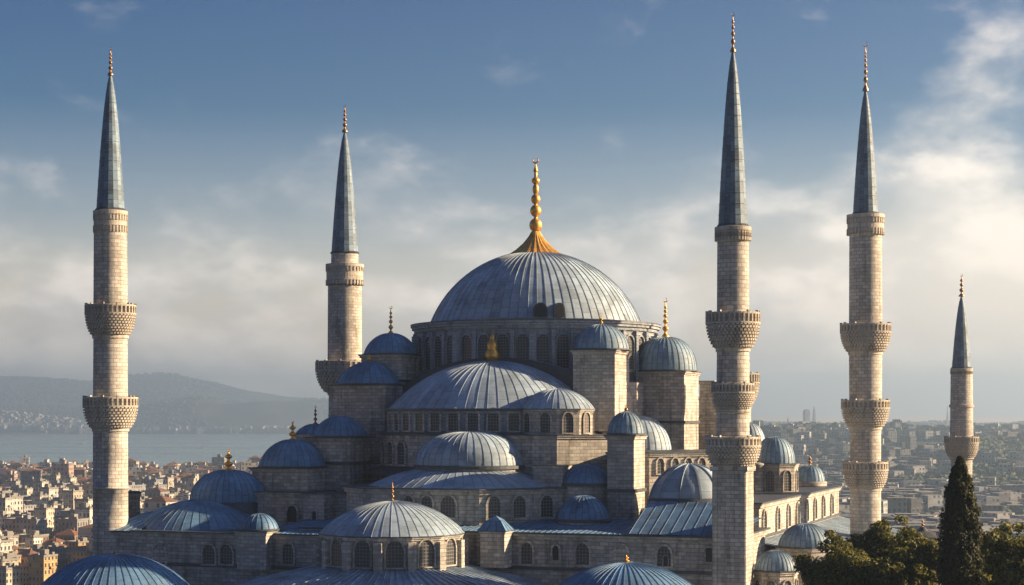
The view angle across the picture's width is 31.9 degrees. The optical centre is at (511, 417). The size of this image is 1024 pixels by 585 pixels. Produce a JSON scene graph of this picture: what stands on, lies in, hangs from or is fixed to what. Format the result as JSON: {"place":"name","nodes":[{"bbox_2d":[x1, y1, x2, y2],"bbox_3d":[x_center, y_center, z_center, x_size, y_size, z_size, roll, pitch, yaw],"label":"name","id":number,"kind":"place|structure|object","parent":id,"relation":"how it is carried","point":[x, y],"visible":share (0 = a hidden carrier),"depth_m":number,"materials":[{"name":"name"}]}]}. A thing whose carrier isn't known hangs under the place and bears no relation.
{"place":"outdoors","nodes":[
{"label":"outdoors","id":0,"kind":"place"},
{"bbox_2d":[0,434,290,466],"bbox_3d":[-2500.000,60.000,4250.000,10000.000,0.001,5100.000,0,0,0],"label":"sea","id":1,"kind":"structure","parent":0,"point":[161,450],"depth_m":3701.58,"materials":[{"name":"liquid"}]},
{"bbox_2d":[0,372,979,449],"bbox_3d":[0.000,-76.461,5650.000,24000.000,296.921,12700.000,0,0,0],"label":"ground","id":2,"kind":"structure","parent":0,"point":[255,409],"depth_m":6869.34,"materials":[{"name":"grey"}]},
{"bbox_2d":[0,511,10,527],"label":"apartment house","id":3,"kind":"structure","parent":2,"relation":"on","point":[3,514],"depth_m":763.57,"materials":[{"name":"concrete"}]},
{"bbox_2d":[0,488,11,494],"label":"apartment house","id":4,"kind":"structure","parent":2,"relation":"on","point":[4,491],"depth_m":1019.20,"materials":[{"name":"paint"}]},
{"bbox_2d":[0,492,13,513],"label":"apartment house","id":5,"kind":"structure","parent":2,"relation":"on","point":[7,504],"depth_m":847.53,"materials":[{"name":"paint"}]},
{"bbox_2d":[1,537,13,554],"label":"apartment house","id":6,"kind":"structure","parent":2,"relation":"on","point":[6,544],"depth_m":644.14,"materials":[{"name":"paint"}]},
{"bbox_2d":[0,553,18,565],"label":"apartment house","id":7,"kind":"structure","parent":2,"relation":"on","point":[7,558],"depth_m":592.76,"materials":[{"name":"concrete"}]},
{"bbox_2d":[0,560,19,584],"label":"apartment house","id":8,"kind":"structure","parent":2,"relation":"on","point":[9,573],"depth_m":580.63,"materials":[{"name":"concrete"}]},
{"bbox_2d":[2,531,18,545],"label":"apartment house","id":9,"kind":"structure","parent":2,"relation":"on","point":[5,534],"depth_m":676.01,"materials":[{"name":"concrete"}]},
{"bbox_2d":[0,549,21,564],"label":"apartment house","id":10,"kind":"structure","parent":2,"relation":"on","point":[15,554],"depth_m":606.15,"materials":[{"name":"concrete"}]},
{"bbox_2d":[3,478,19,486],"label":"apartment house","id":11,"kind":"structure","parent":2,"relation":"on","point":[9,482],"depth_m":1126.41,"materials":[{"name":"concrete"}]},
{"bbox_2d":[5,491,23,513],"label":"apartment house","id":12,"kind":"structure","parent":2,"relation":"on","point":[18,502],"depth_m":856.70,"materials":[{"name":"paint"}]},
{"bbox_2d":[13,545,19,552],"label":"apartment house","id":13,"kind":"structure","parent":2,"relation":"on","point":[15,548],"depth_m":655.68,"materials":[{"name":"red concrete"}]},
{"bbox_2d":[2,485,31,492],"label":"apartment house","id":14,"kind":"structure","parent":2,"relation":"on","point":[14,489],"depth_m":1053.86,"materials":[{"name":"beige paint"}]},
{"bbox_2d":[11,510,29,517],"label":"apartment house","id":15,"kind":"structure","parent":2,"relation":"on","point":[18,513],"depth_m":762.57,"materials":[{"name":"concrete"}]},
{"bbox_2d":[18,543,24,547],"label":"apartment house","id":16,"kind":"structure","parent":2,"relation":"on","point":[21,545],"depth_m":684.71,"materials":[{"name":"concrete"}]},
{"bbox_2d":[13,529,30,533],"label":"apartment house","id":17,"kind":"structure","parent":2,"relation":"on","point":[22,531],"depth_m":736.57,"materials":[{"name":"concrete"}]},
{"bbox_2d":[18,561,27,584],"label":"apartment house","id":18,"kind":"structure","parent":2,"relation":"on","point":[23,574],"depth_m":590.16,"materials":[{"name":"brown concrete"}]},
{"bbox_2d":[17,486,32,495],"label":"apartment house","id":19,"kind":"structure","parent":2,"relation":"on","point":[24,490],"depth_m":984.33,"materials":[{"name":"concrete"}]},
{"bbox_2d":[4,513,47,533],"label":"apartment house","id":20,"kind":"structure","parent":2,"relation":"on","point":[26,522],"depth_m":742.70,"materials":[{"name":"grey concrete"}]},
{"bbox_2d":[23,500,31,503],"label":"apartment house","id":21,"kind":"structure","parent":2,"relation":"on","point":[26,501],"depth_m":923.34,"materials":[{"name":"paint"}]},
{"bbox_2d":[18,548,37,563],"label":"apartment house","id":22,"kind":"structure","parent":2,"relation":"on","point":[24,558],"depth_m":613.38,"materials":[{"name":"red tile"}]},
{"bbox_2d":[23,493,35,499],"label":"apartment house","id":23,"kind":"structure","parent":2,"relation":"on","point":[27,498],"depth_m":946.66,"materials":[{"name":"grey concrete"}]},
{"bbox_2d":[23,504,36,512],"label":"apartment house","id":24,"kind":"structure","parent":2,"relation":"on","point":[26,507],"depth_m":870.87,"materials":[{"name":"beige paint"}]},
{"bbox_2d":[16,475,44,486],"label":"apartment house","id":25,"kind":"structure","parent":2,"relation":"on","point":[26,482],"depth_m":1166.57,"materials":[{"name":"grey concrete"}]},
{"bbox_2d":[18,544,44,552],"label":"apartment house","id":26,"kind":"structure","parent":2,"relation":"on","point":[36,547],"depth_m":645.23,"materials":[{"name":"concrete"}]},
{"bbox_2d":[15,530,48,540],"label":"apartment house","id":27,"kind":"structure","parent":2,"relation":"on","point":[45,537],"depth_m":703.89,"materials":[{"name":"concrete"}]},
{"bbox_2d":[24,533,42,547],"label":"apartment house","id":28,"kind":"structure","parent":2,"relation":"on","point":[34,538],"depth_m":665.55,"materials":[{"name":"paint"}]},
{"bbox_2d":[31,492,48,506],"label":"apartment house","id":29,"kind":"structure","parent":2,"relation":"on","point":[38,498],"depth_m":885.24,"materials":[{"name":"paint"}]},
{"bbox_2d":[32,478,48,492],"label":"apartment house","id":30,"kind":"structure","parent":2,"relation":"on","point":[39,482],"depth_m":1043.98,"materials":[{"name":"concrete"}]},
{"bbox_2d":[27,546,57,584],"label":"apartment house","id":31,"kind":"structure","parent":2,"relation":"on","point":[42,566],"depth_m":584.13,"materials":[{"name":"concrete"}]},
{"bbox_2d":[36,464,50,468],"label":"hotel block","id":32,"kind":"structure","parent":2,"relation":"on","point":[46,465],"depth_m":1477.89,"materials":[{"name":"concrete"}]},
{"bbox_2d":[34,504,53,538],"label":"apartment house","id":33,"kind":"structure","parent":2,"relation":"on","point":[44,510],"depth_m":766.14,"materials":[{"name":"concrete"}]},
{"bbox_2d":[0,410,91,433],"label":"shore town","id":34,"kind":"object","parent":2,"relation":"on","point":[16,421],"visible":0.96,"depth_m":6459.12},
{"bbox_2d":[40,482,58,499],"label":"apartment house","id":35,"kind":"structure","parent":2,"relation":"on","point":[49,490],"depth_m":944.83,"materials":[{"name":"paint"}]},
{"bbox_2d":[46,473,60,481],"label":"apartment house","id":36,"kind":"structure","parent":2,"relation":"on","point":[52,478],"depth_m":1153.43,"materials":[{"name":"concrete"}]},
{"bbox_2d":[42,542,65,557],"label":"apartment house","id":37,"kind":"structure","parent":2,"relation":"on","point":[57,548],"depth_m":646.00,"materials":[{"name":"concrete"}]},
{"bbox_2d":[47,501,60,515],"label":"apartment house","id":38,"kind":"structure","parent":2,"relation":"on","point":[54,504],"depth_m":876.43,"materials":[{"name":"paint"}]},
{"bbox_2d":[42,539,66,548],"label":"apartment house","id":39,"kind":"structure","parent":2,"relation":"on","point":[49,542],"depth_m":666.53,"materials":[{"name":"red tile"}]},
{"bbox_2d":[44,536,64,543],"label":"apartment house","id":40,"kind":"structure","parent":2,"relation":"on","point":[60,540],"depth_m":703.49,"materials":[{"name":"red tile"}]},
{"bbox_2d":[48,495,62,504],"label":"apartment house","id":41,"kind":"structure","parent":2,"relation":"on","point":[56,499],"depth_m":908.43,"materials":[{"name":"concrete"}]},
{"bbox_2d":[54,511,59,524],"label":"apartment house","id":42,"kind":"structure","parent":2,"relation":"on","point":[55,519],"depth_m":816.80,"materials":[{"name":"concrete"}]},
{"bbox_2d":[49,480,70,486],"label":"apartment house","id":43,"kind":"structure","parent":2,"relation":"on","point":[56,482],"depth_m":1090.50,"materials":[{"name":"beige concrete"}]},
{"bbox_2d":[57,556,66,570],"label":"apartment house","id":44,"kind":"structure","parent":2,"relation":"on","point":[61,562],"depth_m":636.59,"materials":[{"name":"grey concrete"}]},
{"bbox_2d":[54,505,69,516],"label":"apartment house","id":45,"kind":"structure","parent":2,"relation":"on","point":[60,507],"depth_m":822.83,"materials":[{"name":"paint"}]},
{"bbox_2d":[57,484,68,498],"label":"apartment house","id":46,"kind":"structure","parent":2,"relation":"on","point":[60,490],"depth_m":1056.27,"materials":[{"name":"paint"}]},
{"bbox_2d":[55,528,77,540],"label":"apartment house","id":47,"kind":"structure","parent":2,"relation":"on","point":[68,534],"depth_m":722.13,"materials":[{"name":"red tile"}]},
{"bbox_2d":[59,509,74,517],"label":"apartment house","id":48,"kind":"structure","parent":2,"relation":"on","point":[64,513],"depth_m":814.32,"materials":[{"name":"grey concrete"}]},
{"bbox_2d":[62,474,76,482],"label":"apartment house","id":49,"kind":"structure","parent":2,"relation":"on","point":[68,478],"depth_m":1104.99,"materials":[{"name":"concrete"}]},
{"bbox_2d":[57,514,88,532],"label":"apartment house","id":50,"kind":"structure","parent":2,"relation":"on","point":[72,521],"depth_m":731.55,"materials":[{"name":"concrete"}]},
{"bbox_2d":[67,481,78,489],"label":"apartment house","id":51,"kind":"structure","parent":2,"relation":"on","point":[71,484],"depth_m":1092.23,"materials":[{"name":"concrete"}]},
{"bbox_2d":[63,487,83,508],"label":"apartment house","id":52,"kind":"structure","parent":2,"relation":"on","point":[69,496],"depth_m":884.42,"materials":[{"name":"concrete"}]},
{"bbox_2d":[66,546,80,564],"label":"apartment house","id":53,"kind":"structure","parent":2,"relation":"on","point":[69,555],"depth_m":662.02,"materials":[{"name":"concrete"}]},
{"bbox_2d":[65,537,88,548],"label":"apartment house","id":54,"kind":"structure","parent":2,"relation":"on","point":[81,541],"depth_m":671.84,"materials":[{"name":"concrete"}]},
{"bbox_2d":[72,482,89,488],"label":"apartment house","id":55,"kind":"structure","parent":2,"relation":"on","point":[73,486],"depth_m":988.88,"materials":[{"name":"concrete"}]},
{"bbox_2d":[72,549,90,561],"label":"apartment house","id":56,"kind":"structure","parent":2,"relation":"on","point":[80,554],"depth_m":611.83,"materials":[{"name":"concrete"}]},
{"bbox_2d":[74,495,92,511],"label":"apartment house","id":57,"kind":"structure","parent":2,"relation":"on","point":[88,499],"depth_m":793.83,"materials":[{"name":"paint"}]},
{"bbox_2d":[76,500,92,524],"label":"apartment house","id":58,"kind":"structure","parent":2,"relation":"on","point":[84,510],"depth_m":742.41,"materials":[{"name":"paint"}]},
{"bbox_2d":[82,47,137,555],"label":"minaret","id":59,"kind":"object","parent":2,"relation":"on","point":[110,406],"visible":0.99,"depth_m":172.30,"materials":[{"name":"beige stone"}]},
{"bbox_2d":[0,454,261,562],"bbox_3d":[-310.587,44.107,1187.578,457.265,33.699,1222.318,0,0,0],"label":"distant city","id":60,"kind":"object","parent":2,"relation":"on","point":[190,474],"visible":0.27,"depth_m":1218.24,"materials":[{"name":"beige tile"}]},
{"bbox_2d":[128,491,141,518],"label":"stone chimney","id":61,"kind":"object","parent":2,"relation":"on","point":[134,503],"visible":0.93,"depth_m":185.44,"materials":[{"name":"stone"}]},
{"bbox_2d":[128,482,145,491],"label":"apartment house","id":62,"kind":"structure","parent":2,"relation":"on","point":[134,486],"depth_m":1069.63,"materials":[{"name":"beige concrete"}]},
{"bbox_2d":[134,475,146,478],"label":"apartment house","id":63,"kind":"structure","parent":2,"relation":"on","point":[143,477],"depth_m":1153.47,"materials":[{"name":"concrete"}]},
{"bbox_2d":[132,474,162,484],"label":"apartment house","id":64,"kind":"structure","parent":2,"relation":"on","point":[148,480],"depth_m":1104.47,"materials":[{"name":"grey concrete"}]},
{"bbox_2d":[146,482,166,489],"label":"apartment house","id":65,"kind":"structure","parent":2,"relation":"on","point":[163,486],"depth_m":1095.57,"materials":[{"name":"beige concrete"}]},
{"bbox_2d":[151,472,164,478],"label":"apartment house","id":66,"kind":"structure","parent":2,"relation":"on","point":[155,476],"depth_m":1154.41,"materials":[{"name":"concrete"}]},
{"bbox_2d":[157,475,173,488],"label":"apartment house","id":67,"kind":"structure","parent":2,"relation":"on","point":[168,480],"depth_m":1127.87,"materials":[{"name":"concrete"}]},
{"bbox_2d":[170,488,185,492],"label":"apartment house","id":68,"kind":"structure","parent":2,"relation":"on","point":[177,490],"depth_m":1058.02,"materials":[{"name":"concrete"}]},
{"bbox_2d":[174,481,185,489],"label":"apartment house","id":69,"kind":"structure","parent":2,"relation":"on","point":[177,484],"depth_m":1141.24,"materials":[{"name":"grey concrete"}]},
{"bbox_2d":[92,425,303,433],"bbox_3d":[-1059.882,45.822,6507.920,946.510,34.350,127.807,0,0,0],"label":"shore town","id":70,"kind":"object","parent":2,"relation":"on","point":[276,429],"visible":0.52,"depth_m":6506.06},
{"bbox_2d":[315,104,363,417],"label":"minaret","id":71,"kind":"object","parent":2,"relation":"on","point":[344,276],"visible":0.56,"depth_m":221.48,"materials":[{"name":"beige stone"}]},
{"bbox_2d":[41,158,899,584],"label":"mosque","id":72,"kind":"structure","parent":2,"relation":"on","point":[533,410],"depth_m":174.11,"materials":[{"name":"grey stone"}]},
{"bbox_2d":[705,13,760,584],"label":"minaret","id":73,"kind":"object","parent":2,"relation":"on","point":[732,323],"visible":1,"depth_m":152.78,"materials":[{"name":"beige stone"}]},
{"bbox_2d":[749,363,759,421],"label":"minaret","id":74,"kind":"object","parent":2,"relation":"on","point":[754,378],"visible":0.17,"depth_m":224.72,"materials":[{"name":"beige stone"}]},
{"bbox_2d":[754,550,799,584],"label":"domed outbuilding","id":75,"kind":"structure","parent":2,"relation":"on","point":[773,567],"depth_m":154.57,"materials":[{"name":"metal"}]},
{"bbox_2d":[775,523,830,584],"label":"domed outbuilding","id":76,"kind":"structure","parent":2,"relation":"on","point":[800,538],"depth_m":164.08,"materials":[{"name":"metal"}]},
{"bbox_2d":[803,409,809,422],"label":"skyscraper","id":77,"kind":"structure","parent":2,"relation":"on","point":[806,414],"depth_m":4294.52,"materials":[{"name":"concrete"}]},
{"bbox_2d":[812,407,815,421],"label":"skyscraper","id":78,"kind":"structure","parent":2,"relation":"on","point":[814,417],"depth_m":4347.74,"materials":[{"name":"concrete"}]},
{"bbox_2d":[791,529,895,584],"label":"broadleaf tree","id":79,"kind":"object","parent":2,"relation":"on","point":[844,565],"visible":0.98,"depth_m":110.51,"materials":[{"name":"green plant"}]},
{"bbox_2d":[698,420,1023,514],"bbox_3d":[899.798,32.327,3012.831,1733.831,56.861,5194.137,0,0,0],"label":"hillside woodland","id":80,"kind":"object","parent":2,"relation":"on","point":[1001,446],"visible":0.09,"depth_m":1613.40,"materials":[{"name":"green plant"}]},
{"bbox_2d":[840,42,890,539],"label":"minaret","id":81,"kind":"object","parent":2,"relation":"on","point":[865,331],"visible":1,"depth_m":188.55,"materials":[{"name":"beige stone"}]},
{"bbox_2d":[824,514,909,569],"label":"broadleaf tree","id":82,"kind":"object","parent":2,"relation":"on","point":[876,545],"visible":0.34,"depth_m":117.17,"materials":[{"name":"green plant"}]},
{"bbox_2d":[753,419,1023,538],"bbox_3d":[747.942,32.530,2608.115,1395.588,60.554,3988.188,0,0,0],"label":"hillside settlement","id":83,"kind":"structure","parent":2,"relation":"on","point":[912,499],"depth_m":1332.30,"materials":[{"name":"beige concrete"}]},
{"bbox_2d":[880,526,941,584],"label":"broadleaf tree","id":84,"kind":"object","parent":2,"relation":"on","point":[909,564],"visible":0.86,"depth_m":108.73,"materials":[{"name":"green plant"}]},
{"bbox_2d":[915,518,939,548],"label":"garden kiosk","id":85,"kind":"object","parent":2,"relation":"on","point":[925,532],"visible":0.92,"depth_m":149.05,"materials":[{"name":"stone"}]},
{"bbox_2d":[946,404,948,425],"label":"radio mast","id":86,"kind":"object","parent":2,"relation":"on","point":[947,420],"visible":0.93,"depth_m":4198.70,"materials":[{"name":"metal"}]},
{"bbox_2d":[934,455,984,584],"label":"cypress tree","id":87,"kind":"object","parent":2,"relation":"on","point":[958,563],"visible":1,"depth_m":99.35,"materials":[{"name":"green plant"}]},
{"bbox_2d":[944,274,978,544],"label":"minaret","id":88,"kind":"object","parent":2,"relation":"on","point":[962,440],"visible":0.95,"depth_m":278.68,"materials":[{"name":"beige stone"}]},
{"bbox_2d":[978,520,1023,584],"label":"broadleaf tree","id":89,"kind":"object","parent":2,"relation":"on","point":[996,550],"visible":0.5,"depth_m":102.56,"materials":[{"name":"green plant"}]},
{"bbox_2d":[981,522,1023,584],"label":"broadleaf tree","id":90,"kind":"object","parent":2,"relation":"on","point":[1013,574],"visible":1,"depth_m":97.79,"materials":[{"name":"green plant"}]},
{"bbox_2d":[0,0,1023,422],"label":"sky","id":91,"kind":"structure","parent":0,"point":[230,112],"materials":[{"name":"blue"}]}
]}

